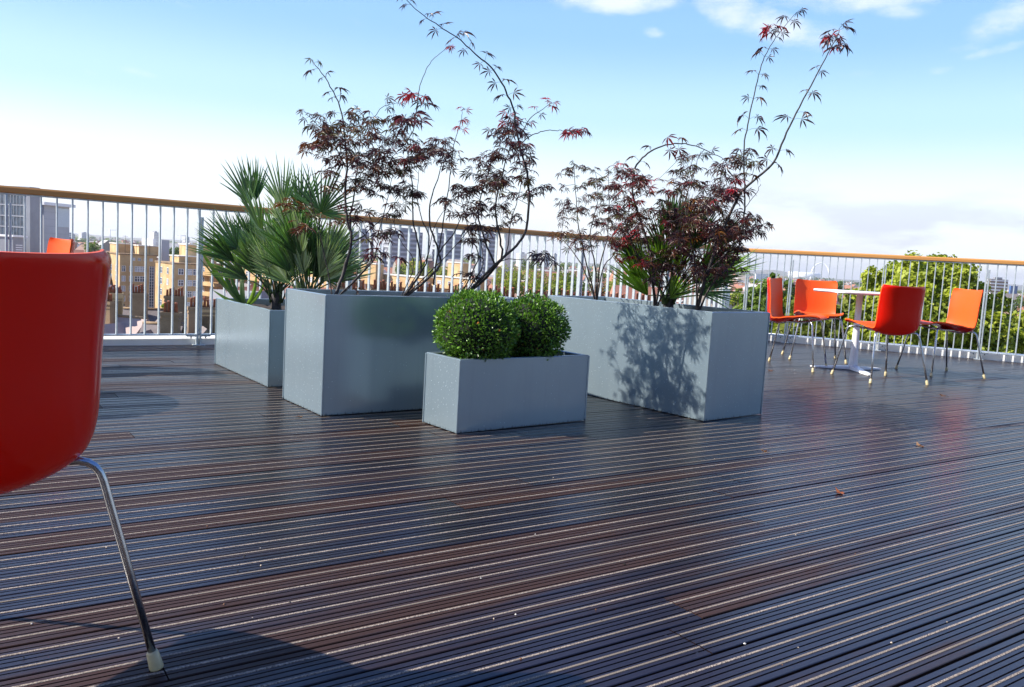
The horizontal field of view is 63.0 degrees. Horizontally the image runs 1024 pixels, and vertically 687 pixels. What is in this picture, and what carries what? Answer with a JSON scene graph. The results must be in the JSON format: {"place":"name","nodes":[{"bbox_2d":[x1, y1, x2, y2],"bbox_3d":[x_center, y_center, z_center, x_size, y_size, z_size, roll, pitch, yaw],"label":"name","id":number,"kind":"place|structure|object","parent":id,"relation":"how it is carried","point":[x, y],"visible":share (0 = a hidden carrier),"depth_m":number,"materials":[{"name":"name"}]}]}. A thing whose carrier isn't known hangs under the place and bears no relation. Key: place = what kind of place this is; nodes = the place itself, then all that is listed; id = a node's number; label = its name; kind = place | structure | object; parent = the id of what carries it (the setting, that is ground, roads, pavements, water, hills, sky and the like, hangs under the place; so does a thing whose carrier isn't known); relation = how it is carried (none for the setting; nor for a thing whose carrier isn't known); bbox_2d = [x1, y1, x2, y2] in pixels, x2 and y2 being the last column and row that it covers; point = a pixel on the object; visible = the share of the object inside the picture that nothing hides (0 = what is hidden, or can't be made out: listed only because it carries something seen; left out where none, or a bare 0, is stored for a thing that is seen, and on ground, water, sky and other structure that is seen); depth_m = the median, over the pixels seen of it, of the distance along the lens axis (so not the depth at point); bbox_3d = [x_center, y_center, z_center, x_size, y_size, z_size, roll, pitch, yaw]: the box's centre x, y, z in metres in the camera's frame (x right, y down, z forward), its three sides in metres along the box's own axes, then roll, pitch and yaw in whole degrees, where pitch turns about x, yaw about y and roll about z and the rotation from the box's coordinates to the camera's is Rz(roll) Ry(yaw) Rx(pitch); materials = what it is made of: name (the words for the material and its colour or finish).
{"place":"outdoors","nodes":[
{"label":"outdoors","id":0,"kind":"place"},
{"bbox_2d":[108,285,124,314],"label":"terraced house","id":1,"kind":"structure","parent":0,"point":[121,296],"depth_m":107.42,"materials":[{"name":"red brick"}]},
{"bbox_2d":[104,290,148,333],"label":"terraced house","id":2,"kind":"structure","parent":0,"point":[123,324],"depth_m":82.49,"materials":[{"name":"brown brick"}]},
{"bbox_2d":[123,284,184,322],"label":"terraced house","id":3,"kind":"structure","parent":0,"point":[138,305],"depth_m":98.19,"materials":[{"name":"brown brick"}]},
{"bbox_2d":[138,301,183,333],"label":"terraced house","id":4,"kind":"structure","parent":0,"point":[165,323],"depth_m":77.20,"materials":[{"name":"brown brick"}]},
{"bbox_2d":[186,296,215,333],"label":"terraced house","id":5,"kind":"structure","parent":0,"point":[190,329],"depth_m":85.38,"materials":[{"name":"brown brick"}]},
{"bbox_2d":[354,269,361,294],"bbox_3d":[-0.808,-0.304,4.355,0.055,0.170,0.059,4,6,9],"label":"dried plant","id":6,"kind":"object","parent":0,"point":[355,274],"visible":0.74,"depth_m":4.35,"materials":[{"name":"plant"}]},
{"bbox_2d":[0,0,1023,284],"label":"sky","id":7,"kind":"structure","parent":0,"point":[915,142],"materials":[{"name":"blue"}]},
{"bbox_2d":[73,233,1022,290],"bbox_3d":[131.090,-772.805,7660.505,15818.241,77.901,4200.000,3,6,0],"label":"hills","id":8,"kind":"structure","parent":0,"point":[1020,287],"depth_m":7744.35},
{"label":"ground","id":9,"kind":"structure","parent":0,"visible":0},
{"bbox_2d":[0,186,75,252],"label":"office building","id":10,"kind":"structure","parent":9,"relation":"on","point":[33,222],"depth_m":235.28,"materials":[{"name":"grey glass"}]},
{"bbox_2d":[78,232,86,239],"bbox_3d":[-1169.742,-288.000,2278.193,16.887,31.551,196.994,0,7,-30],"label":"tower block","id":11,"kind":"structure","parent":9,"relation":"on","point":[83,235],"depth_m":2195.00,"materials":[{"name":"grey concrete"}]},
{"bbox_2d":[84,241,100,251],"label":"broadleaf tree","id":12,"kind":"object","parent":9,"relation":"on","point":[93,248],"visible":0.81,"depth_m":327.04,"materials":[{"name":"green plant"}]},
{"bbox_2d":[149,231,158,243],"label":"tower block","id":13,"kind":"structure","parent":9,"relation":"on","point":[154,235],"depth_m":1496.37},
{"bbox_2d":[107,238,216,308],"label":"apartment block","id":14,"kind":"structure","parent":9,"relation":"on","point":[124,249],"depth_m":230.94,"materials":[{"name":"yellow brick"}]},
{"bbox_2d":[134,276,138,281],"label":"window","id":15,"kind":"structure","parent":14,"relation":"in","point":[136,278],"depth_m":232.60,"materials":[{"name":"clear glass"}]},
{"bbox_2d":[139,266,143,271],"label":"window","id":16,"kind":"structure","parent":14,"relation":"in","point":[141,268],"depth_m":233.08,"materials":[{"name":"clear glass"}]},
{"bbox_2d":[139,276,143,281],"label":"window","id":17,"kind":"structure","parent":14,"relation":"in","point":[141,278],"depth_m":233.39,"materials":[{"name":"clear glass"}]},
{"bbox_2d":[149,266,153,307],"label":"stair window","id":18,"kind":"structure","parent":14,"relation":"in","point":[151,268],"depth_m":235.25,"materials":[{"name":"grey glass"}]},
{"bbox_2d":[178,269,183,274],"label":"window","id":19,"kind":"structure","parent":14,"relation":"in","point":[180,271],"depth_m":205.94,"materials":[{"name":"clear glass"}]},
{"bbox_2d":[178,280,183,285],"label":"window","id":20,"kind":"structure","parent":14,"relation":"in","point":[180,282],"depth_m":206.24,"materials":[{"name":"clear glass"}]},
{"bbox_2d":[187,291,191,296],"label":"window","id":21,"kind":"structure","parent":14,"relation":"in","point":[189,293],"depth_m":207.76,"materials":[{"name":"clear glass"}]},
{"bbox_2d":[169,246,178,257],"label":"broadleaf tree","id":22,"kind":"object","parent":9,"relation":"on","point":[176,251],"visible":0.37,"depth_m":297.77,"materials":[{"name":"green plant"}]},
{"bbox_2d":[182,236,188,242],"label":"tower block","id":23,"kind":"structure","parent":9,"relation":"on","point":[183,239],"depth_m":1696.12,"materials":[{"name":"grey concrete"}]},
{"bbox_2d":[202,262,344,304],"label":"apartment block","id":24,"kind":"structure","parent":9,"relation":"on","point":[207,285],"depth_m":224.66,"materials":[{"name":"yellow brick"}]},
{"bbox_2d":[333,280,366,289],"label":"terraced house","id":25,"kind":"structure","parent":9,"relation":"on","point":[353,288],"depth_m":90.90,"materials":[{"name":"brown brick"}]},
{"bbox_2d":[353,228,373,262],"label":"tower block","id":26,"kind":"structure","parent":9,"relation":"on","point":[365,246],"depth_m":520.91,"materials":[{"name":"grey concrete"}]},
{"bbox_2d":[371,279,401,290],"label":"terraced house","id":27,"kind":"structure","parent":9,"relation":"on","point":[383,286],"depth_m":90.80,"materials":[{"name":"brown brick"}]},
{"bbox_2d":[360,262,432,290],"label":"apartment block","id":28,"kind":"structure","parent":9,"relation":"on","point":[393,277],"depth_m":257.86,"materials":[{"name":"yellow brick"}]},
{"bbox_2d":[393,263,409,274],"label":"broadleaf tree","id":29,"kind":"object","parent":9,"relation":"on","point":[402,272],"visible":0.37,"depth_m":338.54,"materials":[{"name":"green plant"}]},
{"bbox_2d":[382,228,422,267],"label":"tower block","id":30,"kind":"structure","parent":9,"relation":"on","point":[403,249],"depth_m":522.70,"materials":[{"name":"grey concrete"}]},
{"bbox_2d":[400,257,423,275],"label":"broadleaf tree","id":31,"kind":"object","parent":9,"relation":"on","point":[411,269],"visible":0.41,"depth_m":298.06,"materials":[{"name":"green plant"}]},
{"bbox_2d":[414,261,432,276],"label":"broadleaf tree","id":32,"kind":"object","parent":9,"relation":"on","point":[423,271],"visible":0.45,"depth_m":278.14,"materials":[{"name":"green plant"}]},
{"bbox_2d":[411,281,439,291],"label":"terraced house","id":33,"kind":"structure","parent":9,"relation":"on","point":[429,288],"depth_m":90.89,"materials":[{"name":"brown brick"}]},
{"bbox_2d":[429,264,447,275],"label":"broadleaf tree","id":34,"kind":"object","parent":9,"relation":"on","point":[439,270],"visible":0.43,"depth_m":287.23,"materials":[{"name":"green plant"}]},
{"bbox_2d":[431,230,461,272],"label":"tower block","id":35,"kind":"structure","parent":9,"relation":"on","point":[449,244],"depth_m":542.11,"materials":[{"name":"grey concrete"}]},
{"bbox_2d":[447,283,467,292],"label":"terraced house","id":36,"kind":"structure","parent":9,"relation":"on","point":[457,289],"depth_m":90.72,"materials":[{"name":"brown brick"}]},
{"bbox_2d":[431,261,488,291],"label":"apartment block","id":37,"kind":"structure","parent":9,"relation":"on","point":[448,276],"depth_m":248.00,"materials":[{"name":"yellow brick"}]},
{"bbox_2d":[481,233,495,275],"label":"tower block","id":38,"kind":"structure","parent":9,"relation":"on","point":[492,250],"depth_m":559.46,"materials":[{"name":"grey concrete"}]},
{"bbox_2d":[491,273,504,287],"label":"broadleaf tree","id":39,"kind":"object","parent":9,"relation":"on","point":[498,282],"visible":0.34,"depth_m":258.64,"materials":[{"name":"green plant"}]},
{"bbox_2d":[487,285,516,297],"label":"terraced house","id":40,"kind":"structure","parent":9,"relation":"on","point":[505,292],"depth_m":90.88,"materials":[{"name":"brown brick"}]},
{"bbox_2d":[497,233,511,271],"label":"tower block","id":41,"kind":"structure","parent":9,"relation":"on","point":[507,262],"depth_m":599.21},
{"bbox_2d":[496,263,517,284],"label":"broadleaf tree","id":42,"kind":"object","parent":9,"relation":"on","point":[500,272],"visible":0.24,"depth_m":248.94,"materials":[{"name":"green plant"}]},
{"bbox_2d":[500,277,528,296],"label":"broadleaf tree","id":43,"kind":"object","parent":9,"relation":"on","point":[507,281],"visible":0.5,"depth_m":169.13,"materials":[{"name":"green plant"}]},
{"bbox_2d":[506,267,531,286],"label":"broadleaf tree","id":44,"kind":"object","parent":9,"relation":"on","point":[516,275],"visible":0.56,"depth_m":237.51,"materials":[{"name":"green plant"}]},
{"bbox_2d":[516,252,526,265],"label":"tower block","id":45,"kind":"structure","parent":9,"relation":"on","point":[524,255],"depth_m":1497.56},
{"bbox_2d":[521,259,539,270],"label":"broadleaf tree","id":46,"kind":"object","parent":9,"relation":"on","point":[525,263],"visible":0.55,"depth_m":495.53,"materials":[{"name":"green plant"}]},
{"bbox_2d":[523,278,547,291],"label":"broadleaf tree","id":47,"kind":"object","parent":9,"relation":"on","point":[538,285],"visible":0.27,"depth_m":159.85,"materials":[{"name":"green plant"}]},
{"bbox_2d":[523,287,551,301],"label":"terraced house","id":48,"kind":"structure","parent":9,"relation":"on","point":[538,291],"depth_m":90.81,"materials":[{"name":"brown brick"}]},
{"bbox_2d":[524,269,551,294],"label":"broadleaf tree","id":49,"kind":"object","parent":9,"relation":"on","point":[538,271],"visible":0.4,"depth_m":228.66,"materials":[{"name":"green plant"}]},
{"bbox_2d":[69,237,1023,315],"bbox_3d":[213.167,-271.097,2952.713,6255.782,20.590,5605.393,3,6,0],"label":"distant rooftops","id":50,"kind":"object","parent":9,"relation":"on","point":[79,247],"visible":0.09,"depth_m":439.78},
{"bbox_2d":[75,235,1023,294],"bbox_3d":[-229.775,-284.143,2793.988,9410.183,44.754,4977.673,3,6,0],"label":"distant woods","id":51,"kind":"object","parent":9,"relation":"on","point":[464,259],"visible":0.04,"depth_m":2558.14,"materials":[{"name":"green plant"}]},
{"bbox_2d":[544,271,570,291],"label":"broadleaf tree","id":52,"kind":"object","parent":9,"relation":"on","point":[554,278],"visible":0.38,"depth_m":198.15,"materials":[{"name":"green plant"}]},
{"bbox_2d":[548,263,569,277],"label":"broadleaf tree","id":53,"kind":"object","parent":9,"relation":"on","point":[562,265],"visible":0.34,"depth_m":497.22,"materials":[{"name":"green plant"}]},
{"bbox_2d":[551,278,575,295],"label":"broadleaf tree","id":54,"kind":"object","parent":9,"relation":"on","point":[561,282],"visible":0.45,"depth_m":164.12,"materials":[{"name":"green plant"}]},
{"bbox_2d":[560,271,576,294],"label":"broadleaf tree","id":55,"kind":"object","parent":9,"relation":"on","point":[575,276],"visible":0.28,"depth_m":198.47,"materials":[{"name":"green plant"}]},
{"bbox_2d":[561,289,589,295],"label":"terraced house","id":56,"kind":"structure","parent":9,"relation":"on","point":[574,293],"depth_m":90.76,"materials":[{"name":"brown brick"}]},
{"bbox_2d":[569,279,591,295],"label":"broadleaf tree","id":57,"kind":"object","parent":9,"relation":"on","point":[583,286],"visible":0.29,"depth_m":168.86,"materials":[{"name":"green plant"}]},
{"bbox_2d":[588,270,605,285],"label":"broadleaf tree","id":58,"kind":"object","parent":9,"relation":"on","point":[604,277],"visible":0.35,"depth_m":378.26,"materials":[{"name":"green plant"}]},
{"bbox_2d":[602,279,619,293],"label":"broadleaf tree","id":59,"kind":"object","parent":9,"relation":"on","point":[610,284],"visible":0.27,"depth_m":198.25,"materials":[{"name":"green plant"}]},
{"bbox_2d":[602,291,625,297],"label":"terraced house","id":60,"kind":"structure","parent":9,"relation":"on","point":[610,295],"depth_m":90.83,"materials":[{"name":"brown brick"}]},
{"bbox_2d":[636,292,660,301],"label":"terraced house","id":61,"kind":"structure","parent":9,"relation":"on","point":[637,295],"depth_m":90.69,"materials":[{"name":"brown brick"}]},
{"bbox_2d":[729,288,747,307],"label":"broadleaf tree","id":62,"kind":"object","parent":9,"relation":"on","point":[735,298],"visible":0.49,"depth_m":120.45,"materials":[{"name":"green plant"}]},
{"bbox_2d":[755,274,768,280],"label":"warehouse","id":63,"kind":"structure","parent":9,"relation":"on","point":[757,276],"depth_m":1395.05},
{"bbox_2d":[732,272,794,332],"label":"broadleaf tree","id":64,"kind":"object","parent":9,"relation":"on","point":[756,295],"visible":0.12,"depth_m":45.35,"materials":[{"name":"green plant"}]},
{"bbox_2d":[784,282,795,297],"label":"broadleaf tree","id":65,"kind":"object","parent":9,"relation":"on","point":[793,291],"visible":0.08,"depth_m":89.19,"materials":[{"name":"green plant"}]},
{"bbox_2d":[788,263,829,278],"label":"stadium","id":66,"kind":"object","parent":9,"relation":"on","point":[803,274],"visible":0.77,"depth_m":5995.76},
{"bbox_2d":[772,288,864,340],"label":"broadleaf tree","id":67,"kind":"object","parent":9,"relation":"on","point":[828,323],"visible":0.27,"depth_m":33.44,"materials":[{"name":"green plant"}]},
{"bbox_2d":[837,280,844,301],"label":"broadleaf tree","id":68,"kind":"object","parent":9,"relation":"on","point":[839,285],"visible":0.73,"depth_m":417.78,"materials":[{"name":"green plant"}]},
{"bbox_2d":[842,250,1023,353],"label":"broadleaf tree","id":69,"kind":"object","parent":9,"relation":"on","point":[945,302],"visible":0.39,"depth_m":26.21,"materials":[{"name":"green plant"}]},
{"bbox_2d":[987,277,1007,292],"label":"tower block","id":70,"kind":"structure","parent":9,"relation":"on","point":[1000,284],"depth_m":899.32,"materials":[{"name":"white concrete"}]},
{"bbox_2d":[1009,284,1017,293],"bbox_3d":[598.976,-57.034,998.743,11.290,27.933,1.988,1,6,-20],"label":"tower block","id":71,"kind":"structure","parent":9,"relation":"on","point":[1011,289],"depth_m":996.61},
{"bbox_2d":[1008,300,1023,312],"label":"broadleaf tree","id":72,"kind":"object","parent":9,"relation":"on","point":[1014,308],"visible":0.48,"depth_m":258.60,"materials":[{"name":"green plant"}]},
{"bbox_2d":[1009,310,1023,353],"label":"broadleaf tree","id":73,"kind":"object","parent":9,"relation":"on","point":[1016,319],"visible":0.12,"depth_m":29.72,"materials":[{"name":"green plant"}]},
{"bbox_2d":[1016,295,1023,309],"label":"broadleaf tree","id":74,"kind":"object","parent":9,"relation":"on","point":[1018,299],"visible":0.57,"depth_m":296.55,"materials":[{"name":"green plant"}]},
{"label":"roof slab","id":75,"kind":"structure","parent":0,"visible":0},
{"bbox_2d":[103,335,214,345],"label":"kerb","id":76,"kind":"structure","parent":75,"relation":"on","point":[141,340],"depth_m":6.35,"materials":[{"name":"white concrete"}]},
{"bbox_2d":[0,185,748,345],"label":"railing","id":77,"kind":"object","parent":76,"relation":"on","point":[198,335],"visible":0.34,"depth_m":6.70,"materials":[{"name":"metal"}]},
{"bbox_2d":[0,341,1023,686],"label":"deck","id":78,"kind":"structure","parent":75,"relation":"on","point":[404,549],"depth_m":2.38,"materials":[{"name":"brown wood"}]},
{"bbox_2d":[47,237,75,252],"bbox_3d":[-2.849,-0.238,4.879,0.539,0.778,0.532,9,8,44],"label":"shell chair","id":79,"kind":"object","parent":78,"relation":"on","point":[56,245],"visible":0.13,"depth_m":5.08,"materials":[{"name":"orange plastic"}]},
{"bbox_2d":[0,249,163,671],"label":"shell chair","id":80,"kind":"object","parent":78,"relation":"on","point":[53,306],"visible":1,"depth_m":1.32,"materials":[{"name":"red plastic"}]},
{"bbox_2d":[214,298,284,386],"bbox_3d":[-1.419,-0.030,5.282,0.609,0.438,1.013,-1,7,-36],"label":"planter","id":81,"kind":"object","parent":78,"relation":"on","point":[249,341],"visible":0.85,"depth_m":4.97,"materials":[{"name":"metal"}]},
{"bbox_2d":[199,249,264,304],"bbox_3d":[-1.793,-0.413,5.396,0.426,0.372,0.107,3,6,0],"label":"strap leaf plant","id":82,"kind":"object","parent":81,"relation":"on","point":[232,290],"visible":0.63,"depth_m":5.40,"materials":[{"name":"green plant"}]},
{"bbox_2d":[185,154,328,308],"bbox_3d":[-1.514,-0.686,5.276,0.988,1.016,0.612,2,6,-11],"label":"fan palm","id":83,"kind":"object","parent":81,"relation":"in","point":[238,241],"visible":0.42,"depth_m":5.23,"materials":[{"name":"green plant"}]},
{"bbox_2d":[282,288,515,415],"bbox_3d":[-0.557,0.022,4.520,1.209,0.583,0.509,-1,7,-36],"label":"planter","id":84,"kind":"object","parent":78,"relation":"on","point":[351,352],"visible":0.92,"depth_m":4.14,"materials":[{"name":"metal"}]},
{"bbox_2d":[247,155,375,288],"bbox_3d":[-1.232,-0.637,4.992,0.830,1.006,0.634,3,6,0],"label":"fan palm","id":85,"kind":"object","parent":84,"relation":"in","point":[303,253],"visible":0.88,"depth_m":4.97,"materials":[{"name":"green plant"}]},
{"bbox_2d":[273,58,419,294],"bbox_3d":[-0.836,-0.828,4.301,0.620,1.228,0.918,-1,7,-37],"label":"japanese maple","id":86,"kind":"object","parent":84,"relation":"in","point":[328,133],"visible":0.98,"depth_m":4.25,"materials":[{"name":"red plant"}]},
{"bbox_2d":[366,46,479,295],"bbox_3d":[-0.472,-0.879,4.376,0.613,1.356,0.664,6,6,24],"label":"japanese maple","id":87,"kind":"object","parent":84,"relation":"in","point":[420,157],"visible":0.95,"depth_m":4.34,"materials":[{"name":"red plant"}]},
{"bbox_2d":[397,0,591,294],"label":"japanese maple","id":88,"kind":"object","parent":84,"relation":"in","point":[497,183],"visible":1,"depth_m":4.37,"materials":[{"name":"red plant"}]},
{"bbox_2d":[422,350,589,433],"bbox_3d":[-0.017,0.217,4.113,0.803,0.338,0.290,-1,7,-38],"label":"planter","id":89,"kind":"object","parent":78,"relation":"on","point":[467,395],"visible":0.99,"depth_m":3.94,"materials":[{"name":"metal"}]},
{"bbox_2d":[431,286,521,361],"bbox_3d":[-0.165,-0.072,3.941,0.426,0.394,0.438,3,6,0],"label":"clipped bush","id":90,"kind":"object","parent":89,"relation":"on","point":[473,324],"visible":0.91,"depth_m":3.82,"materials":[{"name":"green plant"}]},
{"bbox_2d":[501,289,571,360],"bbox_3d":[0.109,-0.079,4.168,0.390,0.385,0.379,0,7,-32],"label":"clipped bush","id":91,"kind":"object","parent":89,"relation":"on","point":[543,329],"visible":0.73,"depth_m":4.05,"materials":[{"name":"green plant"}]},
{"bbox_2d":[23,366,1000,665],"bbox_3d":[1.556,0.412,4.753,8.659,0.004,5.304,2,6,-16],"label":"grit","id":92,"kind":"object","parent":78,"relation":"on","point":[621,574],"visible":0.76,"depth_m":1.94,"materials":[{"name":"grey stone"}]},
{"bbox_2d":[548,295,769,420],"bbox_3d":[0.828,0.046,5.068,0.529,0.584,1.299,-1,7,-39],"label":"planter","id":93,"kind":"object","parent":78,"relation":"on","point":[705,363],"visible":0.85,"depth_m":4.67,"materials":[{"name":"metal"}]},
{"bbox_2d":[547,160,638,299],"bbox_3d":[0.520,-0.696,5.291,0.625,0.922,0.905,3,6,0],"label":"japanese maple","id":94,"kind":"object","parent":93,"relation":"in","point":[581,209],"visible":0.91,"depth_m":5.24,"materials":[{"name":"red plant"}]},
{"bbox_2d":[600,134,741,305],"bbox_3d":[0.891,-0.690,4.902,0.767,1.025,1.192,3,6,0],"label":"japanese maple","id":95,"kind":"object","parent":93,"relation":"in","point":[640,224],"visible":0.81,"depth_m":4.80,"materials":[{"name":"red plant"}]},
{"bbox_2d":[606,184,764,309],"bbox_3d":[1.064,-0.548,4.991,1.015,0.799,0.637,3,6,0],"label":"fan palm","id":96,"kind":"object","parent":93,"relation":"in","point":[637,276],"visible":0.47,"depth_m":4.96,"materials":[{"name":"green plant"}]},
{"bbox_2d":[662,7,856,309],"bbox_3d":[1.348,-0.966,4.643,0.995,1.684,0.847,3,6,0],"label":"japanese maple","id":97,"kind":"object","parent":93,"relation":"in","point":[718,234],"visible":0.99,"depth_m":4.54,"materials":[{"name":"red plant"}]},
{"bbox_2d":[767,277,828,371],"bbox_3d":[2.482,-0.179,7.346,0.532,0.778,0.539,7,7,32],"label":"shell chair","id":98,"kind":"object","parent":78,"relation":"on","point":[775,298],"visible":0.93,"depth_m":7.42,"materials":[{"name":"orange plastic"}]},
{"bbox_2d":[781,279,846,363],"bbox_3d":[2.984,-0.233,8.173,0.539,0.778,0.532,4,6,10],"label":"shell chair","id":99,"kind":"object","parent":78,"relation":"on","point":[808,299],"visible":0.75,"depth_m":8.36,"materials":[{"name":"orange plastic"}]},
{"bbox_2d":[810,288,880,375],"bbox_3d":[3.057,-0.114,7.383,0.782,0.693,0.831,3,6,0],"label":"cafe table","id":100,"kind":"object","parent":78,"relation":"on","point":[853,363],"visible":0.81,"depth_m":7.38,"materials":[{"name":"white paint"}]},
{"bbox_2d":[830,284,928,384],"bbox_3d":[3.006,-0.090,6.760,0.539,0.778,0.532,2,6,-13],"label":"shell chair","id":101,"kind":"object","parent":78,"relation":"on","point":[899,310],"visible":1,"depth_m":6.53,"materials":[{"name":"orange plastic"}]},
{"bbox_2d":[895,288,985,378],"bbox_3d":[3.865,-0.112,7.474,0.532,0.778,0.539,2,6,-8],"label":"shell chair","id":102,"kind":"object","parent":78,"relation":"on","point":[963,310],"visible":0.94,"depth_m":7.48,"materials":[{"name":"orange plastic"}]},
{"bbox_2d":[768,333,1023,362],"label":"kerb","id":103,"kind":"structure","parent":75,"relation":"on","point":[963,354],"depth_m":9.54,"materials":[{"name":"white concrete"}]},
{"bbox_2d":[743,248,1023,359],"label":"railing","id":104,"kind":"object","parent":103,"relation":"on","point":[927,259],"visible":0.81,"depth_m":9.44,"materials":[{"name":"metal"}]}
]}

